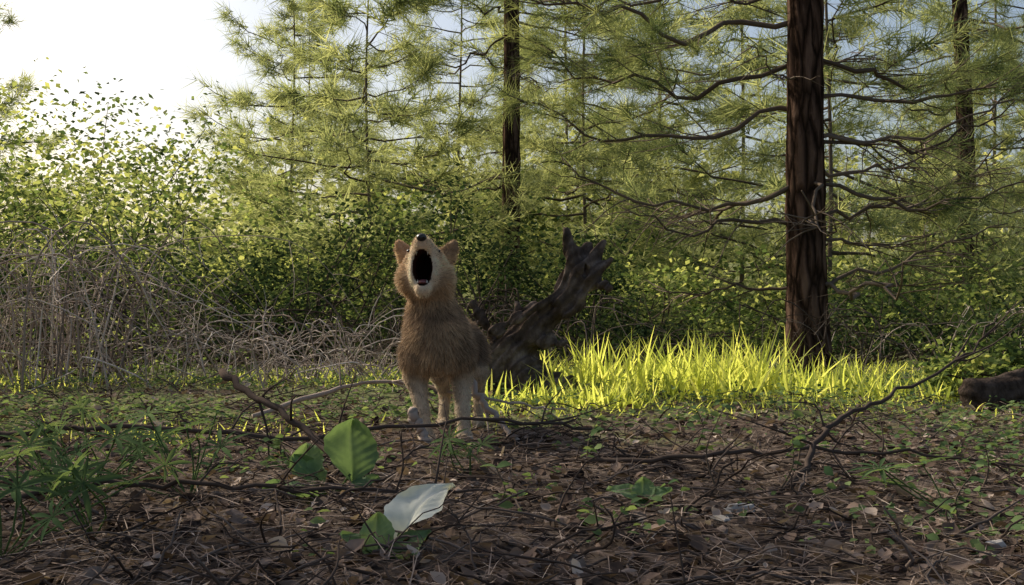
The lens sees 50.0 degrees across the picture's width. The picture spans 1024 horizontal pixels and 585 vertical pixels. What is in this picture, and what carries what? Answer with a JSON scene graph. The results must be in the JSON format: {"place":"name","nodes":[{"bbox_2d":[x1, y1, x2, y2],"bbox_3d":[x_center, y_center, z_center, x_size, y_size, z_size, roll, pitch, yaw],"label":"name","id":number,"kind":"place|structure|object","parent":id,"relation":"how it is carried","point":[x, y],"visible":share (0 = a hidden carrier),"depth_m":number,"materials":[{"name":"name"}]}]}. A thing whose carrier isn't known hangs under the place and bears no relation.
{"place":"outdoors","nodes":[
{"label":"outdoors","id":0,"kind":"place"},
{"bbox_2d":[0,247,1023,584],"bbox_3d":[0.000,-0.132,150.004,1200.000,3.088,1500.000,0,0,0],"label":"ground","id":1,"kind":"structure","parent":0,"point":[590,559],"depth_m":2.63,"materials":[{"name":"brown soil"}]},
{"bbox_2d":[0,171,78,280],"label":"green shrub","id":2,"kind":"object","parent":1,"relation":"on","point":[21,183],"visible":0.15,"depth_m":12.74,"materials":[{"name":"green plant"}]},
{"bbox_2d":[0,225,101,355],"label":"dark shrub","id":3,"kind":"object","parent":1,"relation":"on","point":[4,273],"visible":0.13,"depth_m":8.22,"materials":[{"name":"green plant"}]},
{"bbox_2d":[0,0,119,295],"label":"pine tree","id":4,"kind":"object","parent":1,"relation":"on","point":[20,89],"visible":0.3,"depth_m":19.29,"materials":[{"name":"green plant"}]},
{"bbox_2d":[0,424,131,538],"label":"lupine plant","id":5,"kind":"object","parent":1,"relation":"on","point":[75,478],"visible":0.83,"depth_m":2.00,"materials":[{"name":"green plant"}]},
{"bbox_2d":[0,443,165,559],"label":"lupine plant","id":6,"kind":"object","parent":1,"relation":"on","point":[53,518],"visible":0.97,"depth_m":1.84,"materials":[{"name":"green plant"}]},
{"bbox_2d":[3,389,185,479],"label":"lupine plant","id":7,"kind":"object","parent":1,"relation":"on","point":[135,448],"visible":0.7,"depth_m":2.57,"materials":[{"name":"green plant"}]},
{"bbox_2d":[0,410,192,509],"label":"lupine plant","id":8,"kind":"object","parent":1,"relation":"on","point":[119,443],"visible":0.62,"depth_m":2.31,"materials":[{"name":"green plant"}]},
{"bbox_2d":[0,105,208,340],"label":"green shrub","id":9,"kind":"object","parent":1,"relation":"on","point":[12,207],"visible":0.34,"depth_m":10.41,"materials":[{"name":"green plant"}]},
{"bbox_2d":[1,297,252,384],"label":"green shrub","id":10,"kind":"object","parent":1,"relation":"on","point":[134,368],"visible":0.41,"depth_m":5.93,"materials":[{"name":"green plant"}]},
{"bbox_2d":[53,404,249,498],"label":"lupine plant","id":11,"kind":"object","parent":1,"relation":"on","point":[190,441],"visible":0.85,"depth_m":2.46,"materials":[{"name":"green plant"}]},
{"bbox_2d":[0,217,337,362],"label":"dark shrub","id":12,"kind":"object","parent":1,"relation":"on","point":[196,272],"visible":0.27,"depth_m":8.07,"materials":[{"name":"green plant"}]},
{"bbox_2d":[0,57,369,336],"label":"green shrub","id":13,"kind":"object","parent":1,"relation":"on","point":[140,175],"visible":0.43,"depth_m":12.23,"materials":[{"name":"green plant"}]},
{"bbox_2d":[0,77,372,348],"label":"green shrub","id":14,"kind":"object","parent":1,"relation":"on","point":[111,214],"visible":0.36,"depth_m":9.89,"materials":[{"name":"green plant"}]},
{"bbox_2d":[0,194,379,399],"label":"dry bramble","id":15,"kind":"object","parent":1,"relation":"on","point":[61,319],"visible":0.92,"depth_m":5.50,"materials":[{"name":"brown plant"}]},
{"bbox_2d":[0,270,400,381],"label":"brush pile","id":16,"kind":"object","parent":1,"relation":"on","point":[164,342],"visible":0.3,"depth_m":6.65,"materials":[{"name":"brown wood"}]},
{"bbox_2d":[0,398,501,505],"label":"fallen branch","id":17,"kind":"object","parent":1,"relation":"on","point":[201,482],"visible":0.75,"depth_m":2.32,"materials":[{"name":"brown wood"}]},
{"bbox_2d":[21,306,485,390],"bbox_3d":[-1.083,0.363,5.872,2.721,0.580,1.476,0,0,0],"label":"brush pile","id":18,"kind":"object","parent":1,"relation":"on","point":[355,361],"visible":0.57,"depth_m":5.82,"materials":[{"name":"brown wood"}]},
{"bbox_2d":[268,424,290,468],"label":"seedling","id":19,"kind":"object","parent":1,"relation":"on","point":[276,442],"visible":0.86,"depth_m":2.90,"materials":[{"name":"green plant"}]},
{"bbox_2d":[157,0,444,293],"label":"pine tree","id":20,"kind":"object","parent":1,"relation":"on","point":[293,7],"visible":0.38,"depth_m":17.70,"materials":[{"name":"green plant"}]},
{"bbox_2d":[129,167,485,364],"bbox_3d":[-1.588,-0.157,8.326,2.650,1.604,2.207,0,0,-25],"label":"dark shrub","id":21,"kind":"object","parent":1,"relation":"on","point":[309,284],"visible":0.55,"depth_m":8.05,"materials":[{"name":"green plant"}]},
{"bbox_2d":[0,367,621,454],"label":"fallen branch","id":22,"kind":"object","parent":1,"relation":"on","point":[260,436],"visible":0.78,"depth_m":3.11,"materials":[{"name":"brown wood"}]},
{"bbox_2d":[262,418,380,497],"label":"broadleaf plant","id":23,"kind":"object","parent":1,"relation":"on","point":[350,449],"visible":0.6,"depth_m":2.52,"materials":[{"name":"green plant"}]},
{"bbox_2d":[223,0,427,249],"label":"pine tree","id":24,"kind":"object","parent":1,"relation":"on","point":[308,82],"visible":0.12,"depth_m":27.59,"materials":[{"name":"green plant"}]},
{"bbox_2d":[185,171,500,343],"bbox_3d":[-1.816,-0.242,11.301,3.438,2.041,2.892,0,0,0],"label":"green shrub","id":25,"kind":"object","parent":1,"relation":"on","point":[403,238],"visible":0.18,"depth_m":11.02,"materials":[{"name":"green plant"}]},
{"bbox_2d":[208,0,556,316],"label":"pine tree","id":26,"kind":"object","parent":1,"relation":"on","point":[336,11],"visible":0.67,"depth_m":12.70,"materials":[{"name":"green plant"}]},
{"bbox_2d":[339,512,431,559],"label":"broadleaf plant","id":27,"kind":"object","parent":1,"relation":"on","point":[379,523],"visible":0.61,"depth_m":1.85,"materials":[{"name":"green plant"}]},
{"bbox_2d":[252,357,566,421],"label":"fallen branch","id":28,"kind":"object","parent":1,"relation":"on","point":[400,382],"visible":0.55,"depth_m":3.92,"materials":[{"name":"brown wood"}]},
{"bbox_2d":[142,288,683,373],"bbox_3d":[-0.543,0.268,7.055,3.317,0.721,1.542,0,0,0],"label":"brush pile","id":29,"kind":"object","parent":1,"relation":"on","point":[395,325],"visible":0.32,"depth_m":6.86,"materials":[{"name":"brown wood"}]},
{"bbox_2d":[407,407,431,445],"bbox_3d":[-0.276,0.415,3.351,0.101,0.131,0.047,0,0,20],"label":"weathered stick","id":30,"kind":"object","parent":1,"relation":"on","point":[414,417],"visible":0.63,"depth_m":3.34,"materials":[{"name":"grey wood"}]},
{"bbox_2d":[384,483,455,537],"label":"pale leaf","id":31,"kind":"object","parent":1,"relation":"on","point":[404,510],"visible":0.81,"depth_m":1.93,"materials":[{"name":"white plant"}]},
{"bbox_2d":[392,233,493,439],"bbox_3d":[-0.208,0.150,3.688,0.282,0.663,0.822,0,0,9],"label":"wolf pup","id":32,"kind":"object","parent":1,"relation":"on","point":[443,345],"visible":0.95,"depth_m":3.44,"materials":[{"name":"fur"}]},
{"bbox_2d":[428,423,500,474],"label":"lupine plant","id":33,"kind":"object","parent":1,"relation":"on","point":[452,451],"visible":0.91,"depth_m":2.71,"materials":[{"name":"green plant"}]},
{"bbox_2d":[316,162,620,363],"bbox_3d":[-0.246,-0.167,8.450,2.281,1.614,2.346,0,0,0],"label":"dark shrub","id":34,"kind":"object","parent":1,"relation":"on","point":[503,269],"visible":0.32,"depth_m":8.14,"materials":[{"name":"green plant"}]},
{"bbox_2d":[341,0,598,301],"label":"pine tree","id":35,"kind":"object","parent":1,"relation":"on","point":[485,26],"visible":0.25,"depth_m":18.63,"materials":[{"name":"green plant"}]},
{"bbox_2d":[304,154,670,324],"bbox_3d":[-0.448,-0.630,14.901,5.572,2.969,3.394,0,0,0],"label":"green shrub","id":36,"kind":"object","parent":1,"relation":"on","point":[529,228],"visible":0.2,"depth_m":14.83,"materials":[{"name":"green plant"}]},
{"bbox_2d":[471,379,519,442],"bbox_3d":[-0.077,0.353,3.621,0.056,0.270,0.339,0,0,-35],"label":"weathered stick","id":37,"kind":"object","parent":1,"relation":"on","point":[487,409],"visible":0.67,"depth_m":3.63,"materials":[{"name":"grey wood"}]},
{"bbox_2d":[480,461,516,516],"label":"seedling","id":38,"kind":"object","parent":1,"relation":"on","point":[503,464],"visible":0.81,"depth_m":2.20,"materials":[{"name":"green plant"}]},
{"bbox_2d":[0,356,1022,445],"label":"short grass","id":39,"kind":"structure","parent":1,"relation":"on","point":[669,402],"depth_m":4.60,"materials":[{"name":"green plant"}]},
{"bbox_2d":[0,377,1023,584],"bbox_3d":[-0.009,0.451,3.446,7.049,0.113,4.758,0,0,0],"label":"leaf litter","id":40,"kind":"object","parent":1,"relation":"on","point":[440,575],"visible":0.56,"depth_m":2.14,"materials":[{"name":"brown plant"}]},
{"bbox_2d":[0,398,1023,584],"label":"bark chips","id":41,"kind":"object","parent":1,"relation":"on","point":[565,520],"visible":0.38,"depth_m":2.16,"materials":[{"name":"brown wood"}]},
{"bbox_2d":[0,83,1023,309],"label":"distant foliage","id":42,"kind":"object","parent":1,"relation":"on","point":[595,196],"visible":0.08,"depth_m":22.02,"materials":[{"name":"green plant"}]},
{"bbox_2d":[0,368,1023,584],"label":"fallen twigs","id":43,"kind":"object","parent":1,"relation":"on","point":[198,558],"depth_m":2.23,"materials":[{"name":"brown wood"}]},
{"bbox_2d":[0,364,1023,558],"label":"herbs","id":44,"kind":"object","parent":1,"relation":"on","point":[933,536],"visible":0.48,"depth_m":3.93,"materials":[{"name":"green plant"}]},
{"bbox_2d":[384,0,640,321],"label":"pine tree","id":45,"kind":"object","parent":1,"relation":"on","point":[511,143],"visible":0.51,"depth_m":13.44,"materials":[{"name":"green plant"}]},
{"bbox_2d":[428,223,612,396],"bbox_3d":[0.056,0.131,5.006,0.826,0.887,0.317,0,0,18],"label":"weathered log","id":46,"kind":"object","parent":1,"relation":"on","point":[522,339],"visible":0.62,"depth_m":4.93,"materials":[{"name":"brown wood"}]},
{"bbox_2d":[410,0,718,277],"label":"pine tree","id":47,"kind":"object","parent":1,"relation":"on","point":[565,125],"visible":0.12,"depth_m":23.07,"materials":[{"name":"green plant"}]},
{"bbox_2d":[461,217,670,357],"bbox_3d":[0.340,-0.036,8.589,1.962,1.240,1.780,0,0,0],"label":"dark shrub","id":48,"kind":"object","parent":1,"relation":"on","point":[607,276],"visible":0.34,"depth_m":8.36,"materials":[{"name":"green plant"}]},
{"bbox_2d":[421,0,754,330],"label":"pine tree","id":49,"kind":"object","parent":1,"relation":"on","point":[583,157],"visible":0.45,"depth_m":14.40,"materials":[{"name":"green plant"}]},
{"bbox_2d":[580,415,606,466],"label":"seedling","id":50,"kind":"object","parent":1,"relation":"on","point":[597,428],"visible":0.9,"depth_m":2.90,"materials":[{"name":"green plant"}]},
{"bbox_2d":[485,283,748,363],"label":"dark shrub","id":51,"kind":"object","parent":1,"relation":"on","point":[648,331],"visible":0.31,"depth_m":7.58,"materials":[{"name":"green plant"}]},
{"bbox_2d":[606,476,672,507],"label":"broadleaf plant","id":52,"kind":"object","parent":1,"relation":"on","point":[640,486],"visible":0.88,"depth_m":2.37,"materials":[{"name":"green plant"}]},
{"bbox_2d":[311,280,994,379],"bbox_3d":[1.012,0.275,6.689,4.578,0.710,1.514,0,0,0],"label":"brush pile","id":53,"kind":"object","parent":1,"relation":"on","point":[820,357],"visible":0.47,"depth_m":6.49,"materials":[{"name":"brown wood"}]},
{"bbox_2d":[479,0,839,311],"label":"pine tree","id":54,"kind":"object","parent":1,"relation":"on","point":[687,19],"visible":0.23,"depth_m":17.30,"materials":[{"name":"green plant"}]},
{"bbox_2d":[553,247,783,353],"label":"green shrub","id":55,"kind":"object","parent":1,"relation":"on","point":[664,280],"visible":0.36,"depth_m":8.89,"materials":[{"name":"green plant"}]},
{"bbox_2d":[691,401,708,446],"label":"seedling","id":56,"kind":"object","parent":1,"relation":"on","point":[696,416],"visible":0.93,"depth_m":3.29,"materials":[{"name":"green plant"}]},
{"bbox_2d":[541,211,877,341],"bbox_3d":[2.000,-0.023,12.262,3.694,1.810,3.312,0,0,-41],"label":"green shrub","id":57,"kind":"object","parent":1,"relation":"on","point":[653,240],"visible":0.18,"depth_m":11.72,"materials":[{"name":"green plant"}]},
{"bbox_2d":[695,404,736,493],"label":"seedling","id":58,"kind":"object","parent":1,"relation":"on","point":[714,430],"visible":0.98,"depth_m":2.50,"materials":[{"name":"green plant"}]},
{"bbox_2d":[442,0,1023,375],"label":"pine tree","id":59,"kind":"object","parent":1,"relation":"on","point":[804,190],"visible":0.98,"depth_m":6.71,"materials":[{"name":"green plant"}]},
{"bbox_2d":[581,0,925,289],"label":"pine tree","id":60,"kind":"object","parent":1,"relation":"on","point":[834,130],"visible":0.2,"depth_m":20.42,"materials":[{"name":"green plant"}]},
{"bbox_2d":[550,410,1023,485],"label":"fallen branch","id":61,"kind":"object","parent":1,"relation":"on","point":[693,455],"visible":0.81,"depth_m":2.83,"materials":[{"name":"brown wood"}]},
{"bbox_2d":[776,435,805,494],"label":"seedling","id":62,"kind":"object","parent":1,"relation":"on","point":[796,442],"visible":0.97,"depth_m":2.50,"materials":[{"name":"green plant"}]},
{"bbox_2d":[788,410,806,470],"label":"seedling","id":63,"kind":"object","parent":1,"relation":"on","point":[796,413],"visible":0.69,"depth_m":2.90,"materials":[{"name":"green plant"}]},
{"bbox_2d":[605,0,1023,319],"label":"pine tree","id":64,"kind":"object","parent":1,"relation":"on","point":[888,221],"visible":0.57,"depth_m":11.47,"materials":[{"name":"green plant"}]},
{"bbox_2d":[644,241,1012,356],"bbox_3d":[2.712,0.142,9.131,3.035,1.128,2.015,0,0,-29],"label":"green shrub","id":65,"kind":"object","parent":1,"relation":"on","point":[962,299],"visible":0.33,"depth_m":9.03,"materials":[{"name":"green plant"}]},
{"bbox_2d":[702,263,1005,365],"bbox_3d":[2.487,0.202,7.863,2.194,0.831,1.364,0,0,0],"label":"dark shrub","id":66,"kind":"object","parent":1,"relation":"on","point":[886,350],"visible":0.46,"depth_m":7.83,"materials":[{"name":"green plant"}]},
{"bbox_2d":[710,503,1006,574],"bbox_3d":[0.612,0.451,2.056,0.244,0.031,0.606,0,0,-44],"label":"pale wood piece","id":67,"kind":"object","parent":1,"relation":"on","point":[1001,543],"visible":0.5,"depth_m":2.19,"materials":[{"name":"grey wood"}]},
{"bbox_2d":[714,299,1023,490],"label":"fallen branch","id":68,"kind":"object","parent":1,"relation":"on","point":[826,431],"visible":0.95,"depth_m":2.89,"materials":[{"name":"brown wood"}]},
{"bbox_2d":[847,457,949,510],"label":"lupine plant","id":69,"kind":"object","parent":1,"relation":"on","point":[884,475],"visible":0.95,"depth_m":2.42,"materials":[{"name":"green plant"}]},
{"bbox_2d":[824,0,1023,320],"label":"pine tree","id":70,"kind":"object","parent":1,"relation":"on","point":[961,9],"visible":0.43,"depth_m":13.76,"materials":[{"name":"green plant"}]},
{"bbox_2d":[827,211,1023,337],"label":"green shrub","id":71,"kind":"object","parent":1,"relation":"on","point":[1009,288],"visible":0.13,"depth_m":12.36,"materials":[{"name":"green plant"}]},
{"bbox_2d":[831,304,1023,368],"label":"brush pile","id":72,"kind":"object","parent":1,"relation":"on","point":[932,335],"visible":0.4,"depth_m":7.11,"materials":[{"name":"brown wood"}]},
{"bbox_2d":[855,0,1023,279],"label":"pine tree","id":73,"kind":"object","parent":1,"relation":"on","point":[969,2],"visible":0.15,"depth_m":25.19,"materials":[{"name":"green plant"}]},
{"bbox_2d":[856,206,1023,350],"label":"green shrub","id":74,"kind":"object","parent":1,"relation":"on","point":[993,276],"visible":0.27,"depth_m":9.49,"materials":[{"name":"green plant"}]},
{"bbox_2d":[862,0,1023,278],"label":"pine tree","id":75,"kind":"object","parent":1,"relation":"on","point":[1005,134],"visible":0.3,"depth_m":17.32,"materials":[{"name":"green plant"}]},
{"bbox_2d":[939,464,981,518],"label":"seedling","id":76,"kind":"object","parent":1,"relation":"on","point":[970,478],"visible":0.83,"depth_m":2.20,"materials":[{"name":"green plant"}]},
{"bbox_2d":[897,317,1023,396],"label":"fern shrub","id":77,"kind":"object","parent":1,"relation":"on","point":[1002,360],"visible":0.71,"depth_m":5.10,"materials":[{"name":"green plant"}]},
{"bbox_2d":[906,283,1023,360],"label":"dark shrub","id":78,"kind":"object","parent":1,"relation":"on","point":[1010,323],"visible":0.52,"depth_m":7.20,"materials":[{"name":"green plant"}]},
{"bbox_2d":[974,442,998,495],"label":"seedling","id":79,"kind":"object","parent":1,"relation":"on","point":[980,461],"visible":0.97,"depth_m":2.60,"materials":[{"name":"green plant"}]},
{"bbox_2d":[958,368,1023,411],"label":"fallen log","id":80,"kind":"object","parent":1,"relation":"on","point":[1006,386],"visible":0.76,"depth_m":4.58,"materials":[{"name":"wood"}]},
{"bbox_2d":[0,0,1023,247],"label":"sky","id":81,"kind":"structure","parent":0,"point":[145,44],"materials":[{"name":"white"}]},
{"bbox_2d":[485,318,984,411],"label":"tall grass","id":82,"kind":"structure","parent":0,"point":[695,373],"depth_m":4.90,"materials":[{"name":"plant"}]},
{"bbox_2d":[646,518,970,551],"bbox_3d":[0.602,0.453,2.063,0.737,0.041,0.086,0,0,-20],"label":"bark piece","id":83,"kind":"object","parent":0,"point":[666,546],"visible":0.41,"depth_m":1.95,"materials":[{"name":"brown wood"}]}
]}

